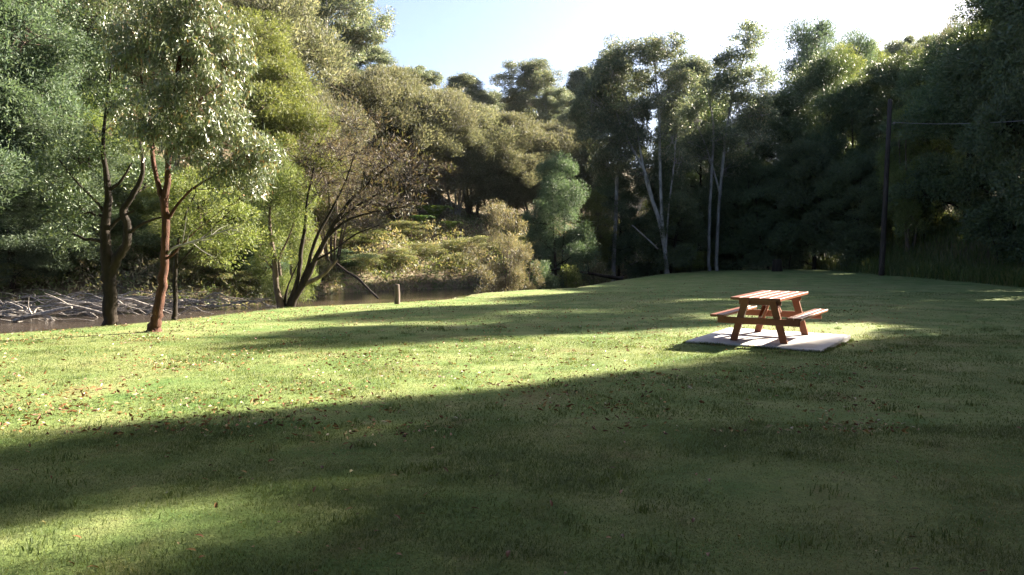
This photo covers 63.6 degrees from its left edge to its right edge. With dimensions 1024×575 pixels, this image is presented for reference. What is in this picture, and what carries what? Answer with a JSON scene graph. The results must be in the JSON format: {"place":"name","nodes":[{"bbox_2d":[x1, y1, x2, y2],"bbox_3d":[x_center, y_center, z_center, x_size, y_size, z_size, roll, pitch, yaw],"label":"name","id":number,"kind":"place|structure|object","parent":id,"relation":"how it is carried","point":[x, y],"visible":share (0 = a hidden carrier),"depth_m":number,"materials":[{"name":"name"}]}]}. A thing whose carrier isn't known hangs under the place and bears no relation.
{"place":"outdoors","nodes":[
{"label":"outdoors","id":0,"kind":"place"},
{"bbox_2d":[0,286,581,333],"bbox_3d":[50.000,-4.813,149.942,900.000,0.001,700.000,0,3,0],"label":"water","id":1,"kind":"structure","parent":0,"point":[127,317],"depth_m":32.34,"materials":[{"name":"grey liquid"}]},
{"bbox_2d":[13,299,72,321],"bbox_3d":[-15.350,0.698,26.978,1.895,0.861,0.572,-1,3,-14],"label":"driftwood log","id":2,"kind":"object","parent":1,"relation":"on","point":[53,311],"visible":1,"depth_m":26.92,"materials":[{"name":"grey wood"}]},
{"bbox_2d":[0,110,1023,574],"bbox_3d":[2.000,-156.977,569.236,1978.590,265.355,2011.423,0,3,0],"label":"ground","id":3,"kind":"structure","parent":0,"point":[846,282],"depth_m":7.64,"materials":[{"name":"green plant"}]},
{"bbox_2d":[0,178,78,293],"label":"wattle tree","id":4,"kind":"object","parent":3,"relation":"on","point":[37,262],"visible":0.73,"depth_m":31.12,"materials":[{"name":"green plant"}]},
{"bbox_2d":[0,0,95,256],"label":"wattle tree","id":5,"kind":"object","parent":3,"relation":"on","point":[7,175],"visible":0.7,"depth_m":31.31,"materials":[{"name":"green plant"}]},
{"bbox_2d":[0,0,118,256],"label":"wattle tree","id":6,"kind":"object","parent":3,"relation":"on","point":[60,99],"visible":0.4,"depth_m":32.44,"materials":[{"name":"green plant"}]},
{"bbox_2d":[0,107,133,279],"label":"wattle tree","id":7,"kind":"object","parent":3,"relation":"on","point":[95,182],"visible":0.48,"depth_m":31.72,"materials":[{"name":"green plant"}]},
{"bbox_2d":[11,0,160,192],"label":"tea tree","id":8,"kind":"object","parent":3,"relation":"on","point":[91,79],"visible":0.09,"depth_m":38.52,"materials":[{"name":"green plant"}]},
{"bbox_2d":[13,0,182,325],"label":"wattle tree","id":9,"kind":"object","parent":3,"relation":"on","point":[110,261],"visible":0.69,"depth_m":18.47,"materials":[{"name":"green plant"}]},
{"bbox_2d":[48,91,159,246],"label":"acacia tree","id":10,"kind":"object","parent":3,"relation":"on","point":[96,123],"visible":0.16,"depth_m":35.37,"materials":[{"name":"green plant"}]},
{"bbox_2d":[112,243,151,268],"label":"bush","id":11,"kind":"object","parent":3,"relation":"on","point":[135,252],"visible":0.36,"depth_m":34.63,"materials":[{"name":"green plant"}]},
{"bbox_2d":[76,152,204,265],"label":"wattle tree","id":12,"kind":"object","parent":3,"relation":"on","point":[149,239],"visible":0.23,"depth_m":34.90,"materials":[{"name":"green plant"}]},
{"bbox_2d":[137,257,187,285],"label":"bush","id":13,"kind":"object","parent":3,"relation":"on","point":[156,262],"visible":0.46,"depth_m":33.95,"materials":[{"name":"green plant"}]},
{"bbox_2d":[100,0,273,190],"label":"tea tree","id":14,"kind":"object","parent":3,"relation":"on","point":[226,12],"visible":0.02,"depth_m":45.97,"materials":[{"name":"green plant"}]},
{"bbox_2d":[93,0,286,331],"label":"gum tree","id":15,"kind":"object","parent":3,"relation":"on","point":[199,40],"visible":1,"depth_m":16.02,"materials":[{"name":"green plant"}]},
{"bbox_2d":[129,165,265,279],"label":"acacia tree","id":16,"kind":"object","parent":3,"relation":"on","point":[184,250],"visible":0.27,"depth_m":34.80,"materials":[{"name":"green plant"}]},
{"bbox_2d":[177,260,240,286],"bbox_3d":[-12.909,-0.529,35.211,2.646,1.289,2.094,-1,3,-20],"label":"bush","id":17,"kind":"object","parent":3,"relation":"on","point":[196,273],"visible":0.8,"depth_m":34.93,"materials":[{"name":"green plant"}]},
{"bbox_2d":[155,167,268,319],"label":"sapling tree","id":18,"kind":"object","parent":3,"relation":"on","point":[245,209],"visible":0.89,"depth_m":19.77,"materials":[{"name":"green plant"}]},
{"bbox_2d":[148,6,328,222],"bbox_3d":[-13.838,-7.508,42.530,8.736,13.687,8.208,0,3,0],"label":"acacia tree","id":19,"kind":"object","parent":3,"relation":"on","point":[280,48],"visible":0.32,"depth_m":41.42,"materials":[{"name":"green plant"}]},
{"bbox_2d":[216,268,265,295],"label":"bush","id":20,"kind":"object","parent":3,"relation":"on","point":[238,283],"visible":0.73,"depth_m":35.93,"materials":[{"name":"green plant"}]},
{"bbox_2d":[156,0,354,199],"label":"tea tree","id":21,"kind":"object","parent":3,"relation":"on","point":[297,12],"visible":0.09,"depth_m":50.43,"materials":[{"name":"green plant"}]},
{"bbox_2d":[216,202,299,297],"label":"wattle tree","id":22,"kind":"object","parent":3,"relation":"on","point":[284,265],"visible":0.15,"depth_m":36.40,"materials":[{"name":"green plant"}]},
{"bbox_2d":[245,276,273,301],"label":"bush","id":23,"kind":"object","parent":3,"relation":"on","point":[260,289],"visible":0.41,"depth_m":36.64,"materials":[{"name":"green plant"}]},
{"bbox_2d":[234,169,324,308],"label":"wattle tree","id":24,"kind":"object","parent":3,"relation":"on","point":[276,271],"visible":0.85,"depth_m":24.11,"materials":[{"name":"green plant"}]},
{"bbox_2d":[246,152,320,305],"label":"acacia tree","id":25,"kind":"object","parent":3,"relation":"on","point":[284,279],"visible":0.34,"depth_m":34.06,"materials":[{"name":"green plant"}]},
{"bbox_2d":[230,55,352,249],"bbox_3d":[-11.875,-6.548,43.915,5.817,11.867,6.884,-2,3,-34],"label":"acacia tree","id":26,"kind":"object","parent":3,"relation":"on","point":[313,118],"visible":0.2,"depth_m":42.77,"materials":[{"name":"green plant"}]},
{"bbox_2d":[258,82,376,240],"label":"tea tree","id":27,"kind":"object","parent":3,"relation":"on","point":[326,97],"visible":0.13,"depth_m":49.58,"materials":[{"name":"green plant"}]},
{"bbox_2d":[301,259,341,279],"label":"bush","id":28,"kind":"object","parent":3,"relation":"on","point":[324,263],"visible":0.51,"depth_m":43.75,"materials":[{"name":"green plant"}]},
{"bbox_2d":[297,134,387,271],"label":"twiggy tree","id":29,"kind":"object","parent":3,"relation":"on","point":[361,228],"visible":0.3,"depth_m":45.47,"materials":[{"name":"brown plant"}]},
{"bbox_2d":[288,0,399,76],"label":"gum tree","id":30,"kind":"object","parent":3,"relation":"on","point":[358,34],"visible":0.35,"depth_m":89.92,"materials":[{"name":"green plant"}]},
{"bbox_2d":[327,249,378,269],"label":"bush","id":31,"kind":"object","parent":3,"relation":"on","point":[346,253],"visible":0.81,"depth_m":46.84,"materials":[{"name":"green plant"}]},
{"bbox_2d":[310,65,415,212],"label":"tea tree","id":32,"kind":"object","parent":3,"relation":"on","point":[362,87],"visible":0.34,"depth_m":55.13,"materials":[{"name":"green plant"}]},
{"bbox_2d":[272,92,455,307],"bbox_3d":[-4.268,-2.500,24.259,5.031,6.501,3.617,1,3,19],"label":"leaning tree","id":33,"kind":"object","parent":3,"relation":"on","point":[299,286],"visible":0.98,"depth_m":24.18,"materials":[{"name":"brown plant"}]},
{"bbox_2d":[337,227,390,246],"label":"bush","id":34,"kind":"object","parent":3,"relation":"on","point":[373,237],"visible":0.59,"depth_m":51.90,"materials":[{"name":"green plant"}]},
{"bbox_2d":[349,253,393,269],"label":"bush","id":35,"kind":"object","parent":3,"relation":"on","point":[375,261],"visible":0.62,"depth_m":48.02,"materials":[{"name":"green plant"}]},
{"bbox_2d":[350,125,395,216],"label":"wattle tree","id":36,"kind":"object","parent":3,"relation":"on","point":[382,186],"visible":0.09,"depth_m":57.29,"materials":[{"name":"green plant"}]},
{"bbox_2d":[347,45,401,80],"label":"gum tree","id":37,"kind":"object","parent":3,"relation":"on","point":[377,55],"visible":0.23,"depth_m":106.86,"materials":[{"name":"green plant"}]},
{"bbox_2d":[0,192,752,311],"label":"undergrowth","id":38,"kind":"object","parent":3,"relation":"on","point":[405,242],"visible":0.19,"depth_m":48.60,"materials":[{"name":"green plant"}]},
{"bbox_2d":[381,247,418,265],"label":"bush","id":39,"kind":"object","parent":3,"relation":"on","point":[404,251],"visible":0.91,"depth_m":49.58,"materials":[{"name":"green plant"}]},
{"bbox_2d":[348,62,454,219],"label":"tea tree","id":40,"kind":"object","parent":3,"relation":"on","point":[414,87],"visible":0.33,"depth_m":57.50,"materials":[{"name":"green plant"}]},
{"bbox_2d":[379,219,431,238],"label":"bush","id":41,"kind":"object","parent":3,"relation":"on","point":[406,229],"visible":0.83,"depth_m":54.53,"materials":[{"name":"green plant"}]},
{"bbox_2d":[386,140,465,221],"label":"twiggy tree","id":42,"kind":"object","parent":3,"relation":"on","point":[420,191],"visible":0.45,"depth_m":58.69,"materials":[{"name":"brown plant"}]},
{"bbox_2d":[402,65,450,94],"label":"gum tree","id":43,"kind":"object","parent":3,"relation":"on","point":[425,73],"visible":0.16,"depth_m":101.85,"materials":[{"name":"green plant"}]},
{"bbox_2d":[406,242,448,259],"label":"bush","id":44,"kind":"object","parent":3,"relation":"on","point":[428,247],"visible":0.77,"depth_m":51.39,"materials":[{"name":"green plant"}]},
{"bbox_2d":[413,205,454,226],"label":"tree fern","id":45,"kind":"object","parent":3,"relation":"on","point":[429,209],"visible":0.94,"depth_m":57.48,"materials":[{"name":"green plant"}]},
{"bbox_2d":[389,82,481,210],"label":"tea tree","id":46,"kind":"object","parent":3,"relation":"on","point":[457,100],"visible":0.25,"depth_m":59.29,"materials":[{"name":"green plant"}]},
{"bbox_2d":[430,237,475,260],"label":"bush","id":47,"kind":"object","parent":3,"relation":"on","point":[453,243],"visible":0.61,"depth_m":53.44,"materials":[{"name":"green plant"}]},
{"bbox_2d":[437,252,475,268],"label":"bush","id":48,"kind":"object","parent":3,"relation":"on","point":[459,254],"visible":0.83,"depth_m":51.56,"materials":[{"name":"green plant"}]},
{"bbox_2d":[412,121,501,214],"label":"tea tree","id":49,"kind":"object","parent":3,"relation":"on","point":[475,170],"visible":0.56,"depth_m":59.95,"materials":[{"name":"green plant"}]},
{"bbox_2d":[0,280,921,439],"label":"leaf litter","id":50,"kind":"object","parent":3,"relation":"on","point":[316,409],"visible":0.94,"depth_m":9.47,"materials":[{"name":"brown plant"}]},
{"bbox_2d":[445,71,494,107],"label":"gum tree","id":51,"kind":"object","parent":3,"relation":"on","point":[471,85],"visible":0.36,"depth_m":106.18,"materials":[{"name":"green plant"}]},
{"bbox_2d":[434,94,521,216],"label":"tea tree","id":52,"kind":"object","parent":3,"relation":"on","point":[487,114],"visible":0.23,"depth_m":61.69,"materials":[{"name":"green plant"}]},
{"bbox_2d":[438,138,543,227],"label":"tea tree","id":53,"kind":"object","parent":3,"relation":"on","point":[512,168],"visible":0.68,"depth_m":61.02,"materials":[{"name":"green plant"}]},
{"bbox_2d":[461,198,529,293],"bbox_3d":[-0.610,-1.090,38.472,2.989,6.168,3.449,1,3,28],"label":"shrub","id":54,"kind":"object","parent":3,"relation":"on","point":[515,277],"visible":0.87,"depth_m":38.18,"materials":[{"name":"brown plant"}]},
{"bbox_2d":[481,88,511,113],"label":"gum tree","id":55,"kind":"object","parent":3,"relation":"on","point":[491,94],"visible":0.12,"depth_m":122.08,"materials":[{"name":"green plant"}]},
{"bbox_2d":[468,110,562,218],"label":"tea tree","id":56,"kind":"object","parent":3,"relation":"on","point":[526,125],"visible":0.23,"depth_m":63.44,"materials":[{"name":"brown plant"}]},
{"bbox_2d":[506,240,544,290],"bbox_3d":[0.595,-0.279,39.590,2.123,4.082,1.840,0,3,7],"label":"shrub","id":57,"kind":"object","parent":3,"relation":"on","point":[523,248],"visible":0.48,"depth_m":39.28,"materials":[{"name":"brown plant"}]},
{"bbox_2d":[489,57,571,120],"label":"gum tree","id":58,"kind":"object","parent":3,"relation":"on","point":[533,79],"visible":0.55,"depth_m":108.36,"materials":[{"name":"green plant"}]},
{"bbox_2d":[483,153,582,218],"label":"tea tree","id":59,"kind":"object","parent":3,"relation":"on","point":[532,197],"visible":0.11,"depth_m":63.07,"materials":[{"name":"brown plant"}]},
{"bbox_2d":[518,224,561,280],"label":"wattle tree","id":60,"kind":"object","parent":3,"relation":"on","point":[534,248],"visible":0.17,"depth_m":49.30,"materials":[{"name":"green plant"}]},
{"bbox_2d":[525,260,559,289],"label":"bush","id":61,"kind":"object","parent":3,"relation":"on","point":[549,280],"visible":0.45,"depth_m":40.73,"materials":[{"name":"green plant"}]},
{"bbox_2d":[532,86,574,126],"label":"gum tree","id":62,"kind":"object","parent":3,"relation":"on","point":[550,99],"visible":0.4,"depth_m":103.78,"materials":[{"name":"green plant"}]},
{"bbox_2d":[516,150,603,288],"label":"wattle tree","id":63,"kind":"object","parent":3,"relation":"on","point":[564,190],"visible":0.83,"depth_m":45.25,"materials":[{"name":"green plant"}]},
{"bbox_2d":[532,119,590,228],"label":"tea tree","id":64,"kind":"object","parent":3,"relation":"on","point":[569,144],"visible":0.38,"depth_m":65.12,"materials":[{"name":"green plant"}]},
{"bbox_2d":[553,264,587,288],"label":"bush","id":65,"kind":"object","parent":3,"relation":"on","point":[568,270],"visible":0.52,"depth_m":42.83,"materials":[{"name":"green plant"}]},
{"bbox_2d":[562,64,593,98],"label":"gum tree","id":66,"kind":"object","parent":3,"relation":"on","point":[576,76],"visible":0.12,"depth_m":115.64,"materials":[{"name":"green plant"}]},
{"bbox_2d":[555,138,618,224],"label":"tea tree","id":67,"kind":"object","parent":3,"relation":"on","point":[587,180],"visible":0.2,"depth_m":65.48,"materials":[{"name":"green plant"}]},
{"bbox_2d":[549,257,625,279],"bbox_3d":[3.856,-1.029,45.146,5.566,1.398,1.131,-1,3,-25],"label":"fallen branch","id":68,"kind":"object","parent":3,"relation":"on","point":[603,275],"visible":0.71,"depth_m":45.59,"materials":[{"name":"brown wood"}]},
{"bbox_2d":[565,188,618,281],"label":"acacia tree","id":69,"kind":"object","parent":3,"relation":"on","point":[602,235],"visible":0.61,"depth_m":52.28,"materials":[{"name":"green plant"}]},
{"bbox_2d":[577,259,614,284],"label":"bush","id":70,"kind":"object","parent":3,"relation":"on","point":[599,265],"visible":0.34,"depth_m":46.79,"materials":[{"name":"green plant"}]},
{"bbox_2d":[564,48,653,280],"bbox_3d":[6.641,-7.752,53.794,5.969,15.804,5.436,1,3,25],"label":"gum tree","id":71,"kind":"object","parent":3,"relation":"on","point":[647,114],"visible":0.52,"depth_m":52.43,"materials":[{"name":"green plant"}]},
{"bbox_2d":[592,172,643,275],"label":"blackwood tree","id":72,"kind":"object","parent":3,"relation":"on","point":[625,200],"visible":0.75,"depth_m":54.10,"materials":[{"name":"green plant"}]},
{"bbox_2d":[567,29,702,273],"bbox_3d":[7.622,-8.410,51.986,8.403,15.338,4.744,0,3,0],"label":"gum tree","id":73,"kind":"object","parent":3,"relation":"on","point":[647,53],"visible":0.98,"depth_m":51.21,"materials":[{"name":"green plant"}]},
{"bbox_2d":[621,150,708,278],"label":"blackwood tree","id":74,"kind":"object","parent":3,"relation":"on","point":[680,215],"visible":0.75,"depth_m":52.85,"materials":[{"name":"green plant"}]},
{"bbox_2d":[673,243,705,271],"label":"bush","id":75,"kind":"object","parent":3,"relation":"on","point":[696,265],"visible":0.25,"depth_m":53.75,"materials":[{"name":"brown plant"}]},
{"bbox_2d":[650,52,730,146],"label":"gum tree","id":76,"kind":"object","parent":3,"relation":"on","point":[701,65],"visible":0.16,"depth_m":73.71,"materials":[{"name":"green plant"}]},
{"bbox_2d":[661,88,742,271],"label":"blackwood tree","id":77,"kind":"object","parent":3,"relation":"on","point":[701,193],"visible":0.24,"depth_m":57.17,"materials":[{"name":"green plant"}]},
{"bbox_2d":[673,18,782,270],"bbox_3d":[14.461,-9.471,55.841,7.681,17.337,4.894,0,3,0],"label":"gum tree","id":78,"kind":"object","parent":3,"relation":"on","point":[724,78],"visible":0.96,"depth_m":55.30,"materials":[{"name":"green plant"}]},
{"bbox_2d":[703,154,777,269],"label":"blackwood tree","id":79,"kind":"object","parent":3,"relation":"on","point":[736,198],"visible":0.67,"depth_m":56.45,"materials":[{"name":"green plant"}]},
{"bbox_2d":[685,328,850,351],"bbox_3d":[4.455,0.967,14.259,2.200,0.200,2.220,2,5,33],"label":"concrete pad","id":80,"kind":"object","parent":3,"relation":"on","point":[797,341],"visible":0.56,"depth_m":14.02,"materials":[{"name":"grey concrete"}]},
{"bbox_2d":[710,290,827,343],"bbox_3d":[4.463,0.490,14.244,1.490,0.750,1.840,2,5,33],"label":"picnic table","id":81,"kind":"object","parent":80,"relation":"on","point":[797,317],"visible":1,"depth_m":13.83,"materials":[{"name":"brown wood"}]},
{"bbox_2d":[725,164,811,269],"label":"blackwood tree","id":82,"kind":"object","parent":3,"relation":"on","point":[770,179],"visible":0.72,"depth_m":55.85,"materials":[{"name":"green plant"}]},
{"bbox_2d":[733,87,821,255],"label":"blackwood tree","id":83,"kind":"object","parent":3,"relation":"on","point":[786,103],"visible":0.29,"depth_m":58.35,"materials":[{"name":"green plant"}]},
{"bbox_2d":[763,217,818,269],"bbox_3d":[18.610,-2.737,55.751,3.770,4.362,4.908,2,3,37],"label":"shrub","id":84,"kind":"object","parent":3,"relation":"on","point":[774,243],"visible":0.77,"depth_m":54.89,"materials":[{"name":"green plant"}]},
{"bbox_2d":[789,210,827,268],"bbox_3d":[19.806,-3.085,57.831,4.908,5.132,3.770,3,4,44],"label":"shrub","id":85,"kind":"object","parent":3,"relation":"on","point":[818,260],"visible":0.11,"depth_m":56.76,"materials":[{"name":"green plant"}]},
{"bbox_2d":[769,138,857,269],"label":"blackwood tree","id":86,"kind":"object","parent":3,"relation":"on","point":[812,160],"visible":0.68,"depth_m":54.64,"materials":[{"name":"green plant"}]},
{"bbox_2d":[767,11,869,258],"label":"wattle tree","id":87,"kind":"object","parent":3,"relation":"on","point":[809,47],"visible":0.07,"depth_m":77.67,"materials":[{"name":"green plant"}]},
{"bbox_2d":[782,47,875,259],"bbox_3d":[22.313,-8.996,59.811,8.442,16.617,8.316,-1,3,-19],"label":"blackwood tree","id":88,"kind":"object","parent":3,"relation":"on","point":[824,74],"visible":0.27,"depth_m":58.07,"materials":[{"name":"green plant"}]},
{"bbox_2d":[784,40,890,155],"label":"acacia tree","id":89,"kind":"object","parent":3,"relation":"on","point":[855,57],"visible":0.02,"depth_m":64.04,"materials":[{"name":"green plant"}]},
{"bbox_2d":[809,76,898,229],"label":"blackwood tree","id":90,"kind":"object","parent":3,"relation":"on","point":[851,91],"visible":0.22,"depth_m":55.63,"materials":[{"name":"green plant"}]},
{"bbox_2d":[830,19,877,200],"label":"wattle tree","id":91,"kind":"object","parent":3,"relation":"on","point":[866,48],"visible":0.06,"depth_m":79.32,"materials":[{"name":"green plant"}]},
{"bbox_2d":[810,154,900,257],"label":"blackwood tree","id":92,"kind":"object","parent":3,"relation":"on","point":[857,167],"visible":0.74,"depth_m":52.11,"materials":[{"name":"green plant"}]},
{"bbox_2d":[822,212,891,268],"bbox_3d":[21.811,-2.860,53.021,3.770,4.362,4.908,0,3,5],"label":"shrub","id":93,"kind":"object","parent":3,"relation":"on","point":[853,258],"visible":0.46,"depth_m":51.89,"materials":[{"name":"green plant"}]},
{"bbox_2d":[851,37,890,145],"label":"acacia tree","id":94,"kind":"object","parent":3,"relation":"on","point":[881,54],"visible":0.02,"depth_m":97.91,"materials":[{"name":"green plant"}]},
{"bbox_2d":[878,99,894,275],"bbox_3d":[20.791,-5.290,45.798,0.702,10.254,0.315,0,3,0],"label":"utility pole","id":95,"kind":"object","parent":3,"relation":"on","point":[881,272],"visible":0.9,"depth_m":45.71,"materials":[{"name":"brown wood"}]},
{"bbox_2d":[841,47,948,231],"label":"blackwood tree","id":96,"kind":"object","parent":3,"relation":"on","point":[884,73],"visible":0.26,"depth_m":53.75,"materials":[{"name":"green plant"}]},
{"bbox_2d":[882,34,931,58],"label":"gum tree","id":97,"kind":"object","parent":3,"relation":"on","point":[895,46],"visible":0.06,"depth_m":109.16,"materials":[{"name":"green plant"}]},
{"bbox_2d":[806,208,1023,287],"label":"long grass","id":98,"kind":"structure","parent":3,"relation":"on","point":[987,272],"depth_m":44.62,"materials":[{"name":"green plant"}]},
{"bbox_2d":[875,96,954,254],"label":"tree","id":99,"kind":"object","parent":3,"relation":"on","point":[910,213],"visible":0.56,"depth_m":48.36,"materials":[{"name":"green plant"}]},
{"bbox_2d":[871,57,972,207],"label":"blackwood tree","id":100,"kind":"object","parent":3,"relation":"on","point":[907,82],"visible":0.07,"depth_m":50.57,"materials":[{"name":"green plant"}]},
{"bbox_2d":[890,185,962,241],"bbox_3d":[25.086,-4.623,49.529,4.908,4.362,3.770,0,3,2],"label":"shrub","id":101,"kind":"object","parent":3,"relation":"on","point":[930,219],"visible":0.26,"depth_m":48.78,"materials":[{"name":"green plant"}]},
{"bbox_2d":[882,22,1002,229],"bbox_3d":[25.937,-9.050,47.371,8.944,12.359,8.810,1,3,12],"label":"blackwood tree","id":102,"kind":"object","parent":3,"relation":"on","point":[918,112],"visible":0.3,"depth_m":46.26,"materials":[{"name":"green plant"}]},
{"bbox_2d":[923,0,1023,241],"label":"blackwood tree","id":103,"kind":"object","parent":3,"relation":"on","point":[991,13],"visible":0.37,"depth_m":42.26,"materials":[{"name":"green plant"}]},
{"bbox_2d":[952,201,1023,265],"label":"shrub","id":104,"kind":"object","parent":3,"relation":"on","point":[975,231],"visible":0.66,"depth_m":41.31,"materials":[{"name":"green plant"}]},
{"bbox_2d":[970,0,1023,227],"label":"blackwood tree","id":105,"kind":"object","parent":3,"relation":"on","point":[1009,182],"visible":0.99,"depth_m":37.48,"materials":[{"name":"green plant"}]},
{"bbox_2d":[307,0,978,161],"label":"sky","id":106,"kind":"structure","parent":0,"point":[448,37],"materials":[{"name":"white"}]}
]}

